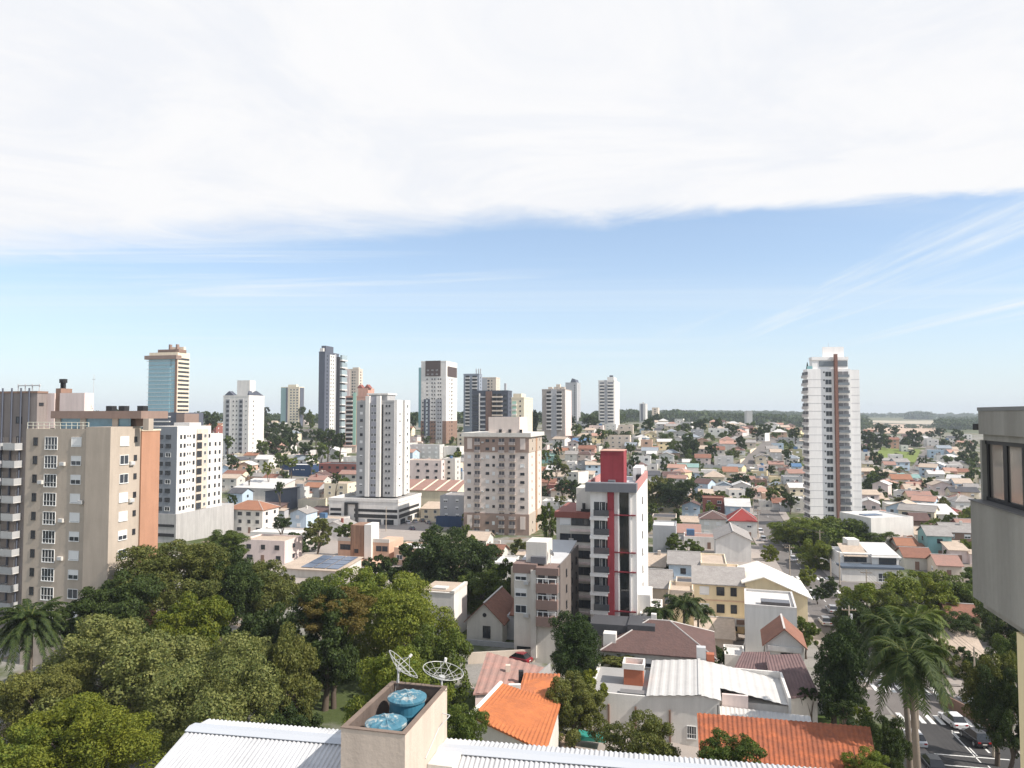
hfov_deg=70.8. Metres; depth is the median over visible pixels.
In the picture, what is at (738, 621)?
awning window
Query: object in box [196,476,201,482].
window
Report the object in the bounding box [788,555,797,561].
parked car
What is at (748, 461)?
road
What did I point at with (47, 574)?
window
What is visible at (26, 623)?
palm tree
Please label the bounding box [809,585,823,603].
tree
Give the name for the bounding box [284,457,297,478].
tree
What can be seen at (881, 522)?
house
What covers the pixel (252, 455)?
house
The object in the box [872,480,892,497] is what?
house
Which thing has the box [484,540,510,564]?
house
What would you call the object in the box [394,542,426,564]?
house
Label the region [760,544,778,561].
tree
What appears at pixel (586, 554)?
window
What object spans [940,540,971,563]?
house
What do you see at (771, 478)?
house
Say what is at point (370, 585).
tree
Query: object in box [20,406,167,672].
apartment block
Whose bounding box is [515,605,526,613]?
window
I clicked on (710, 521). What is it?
house
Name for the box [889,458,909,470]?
house
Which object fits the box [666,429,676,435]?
house
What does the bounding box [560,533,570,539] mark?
window
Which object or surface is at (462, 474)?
house
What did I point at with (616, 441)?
house
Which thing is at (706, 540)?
house
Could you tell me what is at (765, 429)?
tree
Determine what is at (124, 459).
window
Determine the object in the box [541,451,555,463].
house
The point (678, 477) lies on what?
house
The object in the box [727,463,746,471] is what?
house
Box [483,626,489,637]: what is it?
window
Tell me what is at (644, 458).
house
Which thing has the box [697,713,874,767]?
house
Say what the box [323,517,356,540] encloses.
house
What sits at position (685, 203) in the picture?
sky
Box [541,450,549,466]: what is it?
tree
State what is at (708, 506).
tree
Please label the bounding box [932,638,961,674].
tree
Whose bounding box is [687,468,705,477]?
house
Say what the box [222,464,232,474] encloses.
house
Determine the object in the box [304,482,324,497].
house
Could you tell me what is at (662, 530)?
house
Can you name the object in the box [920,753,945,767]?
parked car
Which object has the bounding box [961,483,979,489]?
house
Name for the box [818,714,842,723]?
lawn
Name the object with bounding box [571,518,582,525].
window
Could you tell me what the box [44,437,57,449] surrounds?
window
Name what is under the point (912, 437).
tree
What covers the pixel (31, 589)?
window
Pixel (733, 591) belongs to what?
window
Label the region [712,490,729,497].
tree
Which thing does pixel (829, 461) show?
window
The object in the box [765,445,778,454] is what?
house
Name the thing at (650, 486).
tree
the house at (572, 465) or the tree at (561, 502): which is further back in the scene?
the house at (572, 465)
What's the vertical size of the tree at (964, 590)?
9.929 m
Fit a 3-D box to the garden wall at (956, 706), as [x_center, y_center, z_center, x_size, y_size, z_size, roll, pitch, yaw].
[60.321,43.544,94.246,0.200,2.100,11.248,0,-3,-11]
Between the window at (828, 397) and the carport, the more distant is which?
the window at (828, 397)
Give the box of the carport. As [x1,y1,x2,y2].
[590,614,654,667]
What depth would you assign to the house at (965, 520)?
233.29 m
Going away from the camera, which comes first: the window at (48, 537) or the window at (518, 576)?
the window at (48, 537)
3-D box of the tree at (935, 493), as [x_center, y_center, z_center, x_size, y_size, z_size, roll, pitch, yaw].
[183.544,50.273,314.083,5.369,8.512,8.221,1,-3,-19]
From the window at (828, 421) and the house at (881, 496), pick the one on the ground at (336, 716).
the house at (881, 496)
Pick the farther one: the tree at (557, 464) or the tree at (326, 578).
the tree at (557, 464)
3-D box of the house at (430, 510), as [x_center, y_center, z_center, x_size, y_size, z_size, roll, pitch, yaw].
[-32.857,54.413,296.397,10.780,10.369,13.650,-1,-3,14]
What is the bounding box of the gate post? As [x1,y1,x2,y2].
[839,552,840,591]
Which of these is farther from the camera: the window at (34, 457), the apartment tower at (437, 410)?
the apartment tower at (437, 410)
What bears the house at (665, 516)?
on the ground at (336, 716)
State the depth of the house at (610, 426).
660.16 m
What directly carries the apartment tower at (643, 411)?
on the ground at (336, 716)
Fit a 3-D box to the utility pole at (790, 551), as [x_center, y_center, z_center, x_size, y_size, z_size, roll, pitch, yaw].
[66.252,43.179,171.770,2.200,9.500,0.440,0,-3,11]
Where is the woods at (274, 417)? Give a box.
[203,413,317,424]
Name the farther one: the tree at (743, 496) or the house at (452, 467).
the house at (452, 467)
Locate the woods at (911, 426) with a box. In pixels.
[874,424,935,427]
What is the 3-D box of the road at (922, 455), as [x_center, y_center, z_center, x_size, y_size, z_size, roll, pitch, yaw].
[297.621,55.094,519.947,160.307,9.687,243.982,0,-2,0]
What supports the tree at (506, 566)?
on the ground at (336, 716)
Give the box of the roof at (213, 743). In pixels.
[155,719,815,767]
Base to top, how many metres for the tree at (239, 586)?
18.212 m
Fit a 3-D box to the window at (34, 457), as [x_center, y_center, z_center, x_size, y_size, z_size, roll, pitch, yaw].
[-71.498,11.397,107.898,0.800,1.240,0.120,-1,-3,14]
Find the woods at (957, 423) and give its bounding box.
[931,416,977,429]
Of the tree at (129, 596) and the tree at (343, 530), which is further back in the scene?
the tree at (343, 530)
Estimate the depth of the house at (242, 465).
383.60 m
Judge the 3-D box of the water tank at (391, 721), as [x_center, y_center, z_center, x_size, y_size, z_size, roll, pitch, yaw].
[-4.598,12.817,26.265,1.519,1.250,1.519,-2,-3,38]
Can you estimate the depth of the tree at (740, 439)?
477.51 m
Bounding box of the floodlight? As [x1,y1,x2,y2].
[973,424,978,429]
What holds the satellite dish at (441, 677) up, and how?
on the tank enclosure
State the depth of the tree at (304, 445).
407.43 m
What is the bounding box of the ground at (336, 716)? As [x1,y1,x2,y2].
[0,416,1016,767]
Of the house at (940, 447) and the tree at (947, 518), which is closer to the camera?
the tree at (947, 518)
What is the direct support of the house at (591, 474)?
on the ground at (336, 716)
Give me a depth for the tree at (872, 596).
133.94 m
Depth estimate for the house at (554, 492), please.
345.20 m
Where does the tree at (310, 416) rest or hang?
on the ground at (336, 716)
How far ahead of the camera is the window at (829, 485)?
267.81 m
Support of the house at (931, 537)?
on the ground at (336, 716)
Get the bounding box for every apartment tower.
[222,380,264,455]
[280,385,303,426]
[318,346,347,438]
[345,367,362,413]
[345,384,373,445]
[356,393,409,496]
[418,361,456,443]
[461,417,543,535]
[463,369,481,431]
[472,383,511,431]
[482,377,499,389]
[511,394,532,430]
[542,384,571,442]
[565,378,580,421]
[598,375,619,427]
[639,402,647,422]
[652,408,658,415]
[744,411,752,424]
[801,343,861,518]
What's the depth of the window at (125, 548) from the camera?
106.22 m
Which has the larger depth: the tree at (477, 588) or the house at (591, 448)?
the house at (591, 448)
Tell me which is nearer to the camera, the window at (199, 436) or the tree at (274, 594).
the tree at (274, 594)
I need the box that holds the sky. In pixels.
[0,0,1023,414]
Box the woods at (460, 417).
[410,411,627,423]
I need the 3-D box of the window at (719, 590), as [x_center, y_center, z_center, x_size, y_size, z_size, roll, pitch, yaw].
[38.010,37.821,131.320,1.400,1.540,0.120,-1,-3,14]
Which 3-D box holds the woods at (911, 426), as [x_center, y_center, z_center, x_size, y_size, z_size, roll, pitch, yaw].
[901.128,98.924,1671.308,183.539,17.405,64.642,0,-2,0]
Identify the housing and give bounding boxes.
[222,419,973,497]
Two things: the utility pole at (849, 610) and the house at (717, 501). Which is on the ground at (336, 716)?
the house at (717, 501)
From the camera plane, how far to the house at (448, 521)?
272.87 m
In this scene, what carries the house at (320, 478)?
on the ground at (336, 716)
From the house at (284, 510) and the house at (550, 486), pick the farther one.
the house at (550, 486)
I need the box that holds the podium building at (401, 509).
[329,491,421,524]
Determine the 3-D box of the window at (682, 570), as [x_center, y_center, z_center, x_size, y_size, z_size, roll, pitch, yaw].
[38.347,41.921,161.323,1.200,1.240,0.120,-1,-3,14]
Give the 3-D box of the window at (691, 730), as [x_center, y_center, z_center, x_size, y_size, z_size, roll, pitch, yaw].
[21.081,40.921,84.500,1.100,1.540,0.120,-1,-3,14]
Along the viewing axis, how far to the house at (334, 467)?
387.43 m
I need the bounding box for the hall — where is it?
[592,645,811,747]
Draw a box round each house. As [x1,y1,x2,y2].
[211,426,222,432]
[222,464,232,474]
[222,474,244,489]
[223,469,248,480]
[227,487,254,503]
[229,453,244,455]
[234,500,280,532]
[235,478,295,499]
[237,461,260,471]
[242,534,301,563]
[243,451,263,461]
[247,471,265,479]
[250,528,312,544]
[262,472,283,477]
[264,487,298,509]
[265,442,297,454]
[267,465,288,474]
[267,502,288,517]
[280,463,318,476]
[281,554,363,579]
[290,505,318,527]
[291,484,309,506]
[295,478,307,486]
[298,497,326,508]
[301,428,316,436]
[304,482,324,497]
[307,474,331,482]
[309,470,332,477]
[314,506,328,515]
[317,447,347,461]
[317,513,349,522]
[318,462,355,475]
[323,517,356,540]
[324,479,355,500]
[338,470,355,480]
[338,522,402,565]
[341,443,356,451]
[343,456,355,461]
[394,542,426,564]
[410,426,415,435]
[410,435,422,443]
[410,444,443,458]
[410,448,419,458]
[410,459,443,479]
[410,479,463,504]
[414,501,439,521]
[436,516,462,526]
[440,492,463,525]
[442,456,460,479]
[443,446,463,457]
[457,432,463,445]
[459,530,494,552]
[461,468,463,479]
[463,586,513,647]
[469,681,560,746]
[473,652,550,706]
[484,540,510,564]
[495,555,519,578]
[509,673,559,699]
[511,559,520,597]
[516,549,525,558]
[541,445,552,451]
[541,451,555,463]
[541,478,558,485]
[542,497,575,510]
[544,472,564,481]
[546,465,566,479]
[546,483,566,493]
[550,487,573,497]
[556,447,569,457]
[561,450,578,463]
[567,461,576,469]
[572,438,593,444]
[573,458,590,470]
[574,421,586,427]
[577,451,595,461]
[578,445,596,452]
[587,470,595,478]
[589,424,603,432]
[600,613,716,670]
[603,435,630,448]
[604,424,616,429]
[613,425,633,433]
[633,454,650,462]
[640,599,662,615]
[641,439,658,450]
[644,470,660,481]
[646,450,656,462]
[648,550,666,568]
[648,568,673,605]
[652,513,676,521]
[653,520,676,552]
[656,459,665,468]
[657,498,675,513]
[658,451,674,462]
[661,470,680,478]
[665,561,812,633]
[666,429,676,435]
[666,473,688,481]
[667,463,686,470]
[667,550,700,580]
[668,581,692,597]
[676,576,693,593]
[677,462,698,467]
[677,523,700,534]
[678,528,713,548]
[680,515,698,523]
[682,459,691,462]
[682,499,700,515]
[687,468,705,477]
[691,428,703,437]
[692,478,716,493]
[694,454,712,468]
[694,616,735,649]
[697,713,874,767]
[698,489,719,494]
[698,510,727,532]
[699,469,716,476]
[701,553,726,566]
[702,495,724,513]
[703,470,724,483]
[708,427,727,437]
[712,486,732,493]
[712,522,752,561]
[713,455,732,467]
[715,481,731,485]
[719,439,735,450]
[722,466,745,477]
[723,498,756,520]
[723,644,744,667]
[726,507,758,537]
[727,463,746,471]
[727,564,738,566]
[732,480,750,490]
[734,652,769,669]
[741,475,755,485]
[744,425,754,435]
[750,463,768,472]
[751,468,767,479]
[753,477,768,487]
[753,485,766,498]
[754,454,767,466]
[757,499,778,509]
[760,614,807,660]
[761,491,781,498]
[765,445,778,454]
[765,654,818,722]
[767,460,788,470]
[769,449,784,460]
[769,475,780,481]
[771,497,787,507]
[777,466,788,475]
[778,436,803,443]
[779,496,805,511]
[781,475,801,483]
[784,467,804,482]
[790,463,801,468]
[791,447,801,458]
[828,537,903,581]
[840,510,913,547]
[861,449,869,459]
[861,460,879,468]
[861,466,874,477]
[862,489,880,508]
[862,497,885,510]
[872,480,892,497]
[879,468,894,477]
[879,492,889,501]
[881,461,898,470]
[882,501,895,509]
[885,499,916,513]
[886,436,899,448]
[886,472,912,483]
[888,454,902,458]
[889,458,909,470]
[889,537,924,546]
[890,535,921,549]
[893,488,919,499]
[894,546,930,569]
[895,469,917,473]
[897,503,939,519]
[899,445,912,451]
[899,483,920,489]
[901,489,932,499]
[904,480,925,487]
[905,512,932,525]
[910,473,920,479]
[910,478,922,481]
[910,494,938,502]
[913,526,918,540]
[916,525,953,553]
[917,503,957,521]
[923,437,938,446]
[924,469,945,478]
[925,480,952,495]
[925,553,968,582]
[928,626,983,676]
[933,445,952,454]
[933,453,945,462]
[934,521,970,541]
[936,479,951,484]
[937,602,981,636]
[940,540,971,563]
[941,467,957,473]
[944,485,979,498]
[945,492,960,497]
[946,494,973,510]
[947,461,961,464]
[950,507,962,514]
[950,518,970,522]
[955,440,973,448]
[957,473,980,483]
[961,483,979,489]
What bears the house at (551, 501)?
on the ground at (336, 716)
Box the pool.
[577,730,605,742]
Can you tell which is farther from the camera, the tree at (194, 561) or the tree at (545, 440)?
the tree at (545, 440)
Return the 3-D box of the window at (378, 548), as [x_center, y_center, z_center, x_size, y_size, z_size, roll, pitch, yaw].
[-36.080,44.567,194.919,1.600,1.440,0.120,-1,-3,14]
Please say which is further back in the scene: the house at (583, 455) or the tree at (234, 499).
the house at (583, 455)
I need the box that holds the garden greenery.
[226,417,977,515]
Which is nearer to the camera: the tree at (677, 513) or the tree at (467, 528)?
the tree at (467, 528)
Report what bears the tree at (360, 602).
on the ground at (336, 716)
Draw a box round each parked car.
[509,651,532,662]
[759,535,766,541]
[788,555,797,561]
[818,616,831,625]
[825,604,836,612]
[902,728,927,747]
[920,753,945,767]
[938,711,968,728]
[958,727,991,746]
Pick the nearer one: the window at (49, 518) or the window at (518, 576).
the window at (49, 518)
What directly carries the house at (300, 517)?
on the ground at (336, 716)
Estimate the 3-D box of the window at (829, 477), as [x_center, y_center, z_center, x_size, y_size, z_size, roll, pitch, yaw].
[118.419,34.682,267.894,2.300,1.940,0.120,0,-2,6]
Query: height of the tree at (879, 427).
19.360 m
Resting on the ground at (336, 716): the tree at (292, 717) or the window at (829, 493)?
the tree at (292, 717)
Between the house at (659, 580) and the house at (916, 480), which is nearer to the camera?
the house at (659, 580)
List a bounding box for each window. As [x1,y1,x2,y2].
[29,568,33,576]
[29,587,33,594]
[30,530,34,538]
[30,549,34,557]
[31,512,35,519]
[32,456,37,463]
[32,474,36,482]
[32,493,35,501]
[33,437,37,445]
[40,587,53,600]
[41,549,54,562]
[41,568,53,581]
[42,511,55,524]
[42,530,54,543]
[43,474,56,487]
[43,493,55,505]
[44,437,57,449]
[44,455,56,468]
[67,569,77,579]
[67,589,77,598]
[68,550,78,560]
[69,512,79,522]
[69,531,78,541]
[70,456,80,465]
[70,475,80,484]
[70,494,79,503]
[71,437,81,446]
[117,548,126,558]
[118,511,127,521]
[118,529,126,540]
[119,473,128,483]
[119,492,127,502]
[120,436,128,445]
[120,455,128,464]
[196,468,201,474]
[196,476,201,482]
[196,485,200,491]
[196,494,200,500]
[196,502,200,508]
[197,434,201,439]
[197,442,201,448]
[197,451,201,456]
[197,459,201,465]
[340,544,345,549]
[376,546,381,550]
[382,546,387,551]
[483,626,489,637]
[515,573,526,580]
[515,588,526,596]
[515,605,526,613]
[560,518,570,524]
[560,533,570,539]
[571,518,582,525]
[571,534,582,541]
[579,550,582,558]
[579,567,582,574]
[579,583,582,591]
[579,600,583,607]
[583,518,589,525]
[583,534,589,541]
[583,551,590,558]
[583,567,590,574]
[583,583,590,591]
[584,600,590,608]
[593,501,605,509]
[645,659,651,667]
[680,568,685,573]
[687,725,696,739]
[699,586,708,594]
[716,587,723,595]
[717,604,724,612]
[730,588,736,596]
[731,605,736,613]
[734,618,744,624]
[825,372,831,376]
[825,379,831,384]
[825,387,831,392]
[825,395,831,399]
[826,403,831,407]
[826,411,831,415]
[826,419,831,423]
[826,427,832,431]
[826,435,832,439]
[826,443,832,447]
[827,451,832,455]
[827,459,832,463]
[827,467,832,471]
[827,475,833,479]
[827,483,833,487]
[827,491,833,495]
[827,499,833,503]
[828,507,833,511]
[844,554,855,561]
[856,557,866,561]
[878,573,888,581]
[879,558,896,564]
[964,534,970,538]
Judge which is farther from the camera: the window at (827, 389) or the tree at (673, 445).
the tree at (673, 445)
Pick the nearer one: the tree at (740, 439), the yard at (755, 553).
the yard at (755, 553)
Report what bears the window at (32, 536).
in the apartment block at (91, 502)
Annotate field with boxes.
[864,423,942,433]
[869,420,933,423]
[878,447,919,461]
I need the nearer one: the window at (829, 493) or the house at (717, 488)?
the window at (829, 493)
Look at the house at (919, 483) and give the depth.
359.82 m
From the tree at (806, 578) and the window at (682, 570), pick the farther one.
the tree at (806, 578)
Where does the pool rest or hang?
on the yard at (688, 751)
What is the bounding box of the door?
[915,561,919,569]
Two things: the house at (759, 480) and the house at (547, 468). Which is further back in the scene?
the house at (547, 468)
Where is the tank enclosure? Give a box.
[340,681,468,767]
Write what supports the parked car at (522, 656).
on the ground at (336, 716)
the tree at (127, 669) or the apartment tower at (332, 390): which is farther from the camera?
the apartment tower at (332, 390)
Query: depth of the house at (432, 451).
455.94 m
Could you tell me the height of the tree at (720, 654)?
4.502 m
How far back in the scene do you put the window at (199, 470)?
233.93 m
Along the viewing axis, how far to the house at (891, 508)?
267.82 m
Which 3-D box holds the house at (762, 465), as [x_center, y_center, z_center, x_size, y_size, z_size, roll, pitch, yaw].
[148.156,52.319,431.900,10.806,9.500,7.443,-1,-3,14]
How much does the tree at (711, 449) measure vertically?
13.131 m
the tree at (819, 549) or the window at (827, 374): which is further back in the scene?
the window at (827, 374)
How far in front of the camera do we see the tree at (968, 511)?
259.51 m
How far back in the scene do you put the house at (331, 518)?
275.94 m
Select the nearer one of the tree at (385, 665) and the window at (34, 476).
the tree at (385, 665)
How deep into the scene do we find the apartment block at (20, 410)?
126.28 m
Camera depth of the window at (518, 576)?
110.25 m
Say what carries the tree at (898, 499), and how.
on the ground at (336, 716)
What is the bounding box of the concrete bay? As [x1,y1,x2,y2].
[968,406,1023,767]
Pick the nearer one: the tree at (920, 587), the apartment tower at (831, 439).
the tree at (920, 587)
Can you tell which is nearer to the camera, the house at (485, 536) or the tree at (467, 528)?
the house at (485, 536)
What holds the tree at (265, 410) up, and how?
on the ground at (336, 716)
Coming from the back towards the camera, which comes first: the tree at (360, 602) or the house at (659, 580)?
the house at (659, 580)
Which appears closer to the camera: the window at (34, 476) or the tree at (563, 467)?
the window at (34, 476)
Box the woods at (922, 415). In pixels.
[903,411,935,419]
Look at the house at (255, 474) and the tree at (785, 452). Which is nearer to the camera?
the house at (255, 474)
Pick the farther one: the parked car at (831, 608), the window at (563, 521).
the parked car at (831, 608)
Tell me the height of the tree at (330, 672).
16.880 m
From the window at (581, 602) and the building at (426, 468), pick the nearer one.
the window at (581, 602)
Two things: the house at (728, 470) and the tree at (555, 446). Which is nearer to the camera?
the house at (728, 470)
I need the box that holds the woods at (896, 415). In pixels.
[860,412,977,417]
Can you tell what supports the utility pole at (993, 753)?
on the ground at (336, 716)
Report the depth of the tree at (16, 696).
73.06 m
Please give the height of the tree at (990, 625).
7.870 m
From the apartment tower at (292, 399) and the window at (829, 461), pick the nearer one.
the window at (829, 461)
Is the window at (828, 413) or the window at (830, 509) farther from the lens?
the window at (828, 413)
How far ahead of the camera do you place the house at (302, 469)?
383.35 m
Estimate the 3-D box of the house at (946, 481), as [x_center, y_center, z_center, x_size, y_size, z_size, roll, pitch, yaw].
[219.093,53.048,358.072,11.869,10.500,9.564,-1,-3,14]
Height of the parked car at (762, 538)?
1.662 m
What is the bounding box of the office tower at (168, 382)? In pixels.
[141,344,203,428]
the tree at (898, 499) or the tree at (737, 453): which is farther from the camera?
the tree at (737, 453)
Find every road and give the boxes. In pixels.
[738,435,777,471]
[752,502,972,721]
[815,685,890,714]
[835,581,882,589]
[898,718,1020,767]
[908,447,933,479]
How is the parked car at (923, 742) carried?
on the road at (940, 738)
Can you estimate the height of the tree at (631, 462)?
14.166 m
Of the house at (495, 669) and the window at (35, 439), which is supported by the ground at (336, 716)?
the house at (495, 669)
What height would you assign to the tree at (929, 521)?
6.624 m
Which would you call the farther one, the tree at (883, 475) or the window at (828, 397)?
the tree at (883, 475)
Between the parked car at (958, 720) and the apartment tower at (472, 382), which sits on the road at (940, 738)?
the parked car at (958, 720)
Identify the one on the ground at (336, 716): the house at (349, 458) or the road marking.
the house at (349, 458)
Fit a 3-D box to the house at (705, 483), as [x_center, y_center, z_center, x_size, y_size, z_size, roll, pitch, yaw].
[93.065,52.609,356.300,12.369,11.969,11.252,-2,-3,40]
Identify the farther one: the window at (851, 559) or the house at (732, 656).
the window at (851, 559)
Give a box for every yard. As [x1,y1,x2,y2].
[244,521,428,597]
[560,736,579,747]
[575,640,743,758]
[651,545,783,639]
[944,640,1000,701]
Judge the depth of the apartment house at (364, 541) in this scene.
195.60 m
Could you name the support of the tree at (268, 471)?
on the ground at (336, 716)
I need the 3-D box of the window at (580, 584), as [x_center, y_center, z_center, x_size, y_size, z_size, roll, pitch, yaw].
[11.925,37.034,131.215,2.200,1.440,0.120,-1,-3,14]
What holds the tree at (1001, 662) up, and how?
on the ground at (336, 716)
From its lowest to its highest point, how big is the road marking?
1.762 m
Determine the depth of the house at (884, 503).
298.94 m
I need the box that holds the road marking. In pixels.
[782,544,1008,767]
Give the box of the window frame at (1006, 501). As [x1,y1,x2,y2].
[985,440,1023,510]
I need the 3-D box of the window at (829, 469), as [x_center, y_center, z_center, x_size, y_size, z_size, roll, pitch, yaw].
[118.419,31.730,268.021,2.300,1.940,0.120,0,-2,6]
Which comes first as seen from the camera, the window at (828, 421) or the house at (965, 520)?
the house at (965, 520)
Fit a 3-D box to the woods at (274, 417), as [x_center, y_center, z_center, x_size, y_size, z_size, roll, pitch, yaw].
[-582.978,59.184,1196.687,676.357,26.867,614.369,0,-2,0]
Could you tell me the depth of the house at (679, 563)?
162.27 m
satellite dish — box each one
[389,650,417,690]
[423,657,463,685]
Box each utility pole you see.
[754,508,760,532]
[785,545,792,575]
[842,606,855,618]
[973,646,974,665]
[992,740,994,757]
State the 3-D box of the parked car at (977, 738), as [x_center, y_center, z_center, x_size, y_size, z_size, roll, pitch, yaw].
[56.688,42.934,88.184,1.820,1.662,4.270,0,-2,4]
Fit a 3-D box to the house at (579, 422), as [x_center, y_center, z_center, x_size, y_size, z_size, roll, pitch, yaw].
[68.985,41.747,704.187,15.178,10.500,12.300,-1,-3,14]
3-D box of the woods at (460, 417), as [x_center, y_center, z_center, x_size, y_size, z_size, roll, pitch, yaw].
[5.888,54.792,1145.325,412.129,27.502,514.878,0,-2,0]
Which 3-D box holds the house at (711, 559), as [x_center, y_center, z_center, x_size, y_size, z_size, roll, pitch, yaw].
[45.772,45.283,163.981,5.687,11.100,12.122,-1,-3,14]
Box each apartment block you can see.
[0,379,93,628]
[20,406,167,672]
[153,422,233,542]
[513,537,578,664]
[554,484,590,621]
[585,449,652,619]
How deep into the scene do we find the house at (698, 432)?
559.97 m
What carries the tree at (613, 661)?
on the ground at (336, 716)
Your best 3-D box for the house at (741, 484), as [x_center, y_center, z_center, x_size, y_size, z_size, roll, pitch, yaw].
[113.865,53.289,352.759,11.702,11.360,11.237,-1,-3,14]
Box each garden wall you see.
[468,649,534,663]
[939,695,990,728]
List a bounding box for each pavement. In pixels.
[750,506,782,571]
[778,510,837,576]
[808,613,869,686]
[843,592,960,686]
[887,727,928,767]
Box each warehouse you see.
[420,581,467,636]
[744,588,796,651]
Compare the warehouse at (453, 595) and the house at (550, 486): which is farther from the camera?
the house at (550, 486)
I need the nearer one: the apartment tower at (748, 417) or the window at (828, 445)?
the window at (828, 445)
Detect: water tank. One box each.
[365,713,406,730]
[387,689,426,727]
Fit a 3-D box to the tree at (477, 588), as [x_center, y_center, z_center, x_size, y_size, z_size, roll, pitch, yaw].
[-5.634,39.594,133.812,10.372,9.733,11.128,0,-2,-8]
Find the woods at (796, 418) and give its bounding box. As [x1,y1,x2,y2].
[594,409,873,429]
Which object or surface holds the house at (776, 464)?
on the ground at (336, 716)
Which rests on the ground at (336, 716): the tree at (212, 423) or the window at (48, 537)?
the tree at (212, 423)
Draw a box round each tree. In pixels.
[0,596,72,679]
[0,658,93,750]
[0,719,75,767]
[9,691,165,767]
[26,613,216,757]
[47,599,86,656]
[65,568,165,660]
[110,539,232,629]
[140,630,286,763]
[150,590,234,666]
[183,546,264,641]
[201,529,250,554]
[205,411,220,432]
[208,636,284,721]
[218,601,294,657]
[223,435,234,453]
[227,454,239,469]
[227,494,237,504]
[232,559,303,620]
[245,465,255,484]
[252,696,323,728]
[256,440,268,454]
[262,436,284,454]
[262,462,274,481]
[263,621,322,722]
[264,407,269,419]
[264,419,278,441]
[270,421,292,438]
[272,514,291,534]
[273,453,289,472]
[274,482,284,508]
[277,573,296,600]
[278,581,360,711]
[281,433,297,453]
[281,471,289,478]
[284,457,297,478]
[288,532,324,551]
[290,422,302,432]
[297,573,338,595]
[297,585,376,708]
[298,407,305,426]
[298,442,313,455]
[302,517,332,554]
[303,566,388,635]
[304,410,314,428]
[304,454,317,474]
[307,429,322,449]
[315,442,329,462]
[318,428,336,461]
[330,473,341,495]
[332,432,345,461]
[333,522,352,536]
[339,570,460,667]
[341,645,456,725]
[359,554,404,588]
[398,541,424,572]
[401,524,503,597]
[408,622,473,708]
[410,412,417,425]
[421,529,438,543]
[447,702,489,740]
[453,451,461,456]
[457,569,506,614]
[459,524,471,533]
[466,534,479,553]
[483,561,507,574]
[491,558,513,594]
[510,538,525,555]
[532,409,538,431]
[536,502,555,537]
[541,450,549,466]
[541,469,553,494]
[542,435,548,447]
[542,486,548,495]
[545,670,608,748]
[548,459,561,477]
[548,610,602,697]
[552,441,561,454]
[554,479,568,497]
[554,496,567,507]
[560,463,570,480]
[563,479,580,501]
[570,424,581,436]
[574,668,608,728]
[578,434,590,444]
[582,415,599,428]
[593,453,599,462]
[593,653,633,667]
[595,429,608,442]
[599,709,681,756]
[619,431,629,434]
[625,443,635,457]
[627,456,640,470]
[641,418,653,430]
[641,601,675,621]
[647,475,668,511]
[648,503,659,518]
[648,515,652,531]
[649,413,662,422]
[654,478,698,511]
[661,456,669,470]
[662,592,705,624]
[665,440,681,451]
[665,533,681,550]
[671,517,682,523]
[673,508,681,517]
[678,539,704,551]
[679,423,686,430]
[680,433,699,457]
[680,604,715,629]
[690,418,707,429]
[695,461,704,468]
[695,490,702,501]
[696,727,767,763]
[704,444,718,462]
[705,502,717,511]
[710,418,725,427]
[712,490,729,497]
[714,645,727,664]
[724,423,739,435]
[726,473,750,483]
[733,450,740,457]
[734,435,746,447]
[739,495,752,505]
[745,487,757,499]
[749,428,764,440]
[758,424,772,432]
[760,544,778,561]
[765,465,775,474]
[765,488,780,500]
[766,517,821,544]
[774,515,884,552]
[775,486,786,495]
[781,449,791,464]
[781,491,799,514]
[788,427,799,443]
[795,538,832,570]
[797,615,820,658]
[799,565,816,585]
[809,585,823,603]
[811,615,872,725]
[819,576,841,597]
[828,699,853,724]
[830,597,871,640]
[835,581,911,616]
[839,746,890,767]
[842,524,899,541]
[852,643,869,707]
[852,704,872,723]
[855,607,943,767]
[857,713,912,767]
[859,634,955,767]
[860,612,887,630]
[861,430,876,445]
[861,444,873,451]
[863,476,880,488]
[864,474,875,482]
[865,482,871,488]
[868,451,883,467]
[870,434,891,449]
[870,469,888,479]
[871,423,886,433]
[877,488,887,495]
[879,569,961,618]
[879,603,949,728]
[888,427,900,434]
[889,496,905,501]
[899,439,911,444]
[903,429,923,446]
[917,457,926,463]
[921,477,933,487]
[923,520,934,524]
[925,431,934,436]
[927,575,982,613]
[930,490,937,495]
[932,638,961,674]
[934,428,946,438]
[936,496,950,506]
[937,611,984,638]
[938,438,951,445]
[941,512,961,521]
[951,428,965,441]
[952,646,978,677]
[954,449,979,467]
[957,512,967,517]
[958,650,1017,766]
[960,539,971,548]
[960,566,972,584]
[961,471,974,478]
[962,507,970,517]
[964,440,977,451]
[968,467,980,483]
[969,664,1019,767]
[972,602,1019,646]
[984,633,1017,684]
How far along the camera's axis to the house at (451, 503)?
276.20 m
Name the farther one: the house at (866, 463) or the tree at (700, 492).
the house at (866, 463)
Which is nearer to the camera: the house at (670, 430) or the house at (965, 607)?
the house at (965, 607)
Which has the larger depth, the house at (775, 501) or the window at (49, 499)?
the house at (775, 501)
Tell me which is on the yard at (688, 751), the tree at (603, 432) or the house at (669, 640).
the house at (669, 640)
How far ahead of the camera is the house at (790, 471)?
396.31 m
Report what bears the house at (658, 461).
on the ground at (336, 716)
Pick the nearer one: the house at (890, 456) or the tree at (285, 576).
the tree at (285, 576)

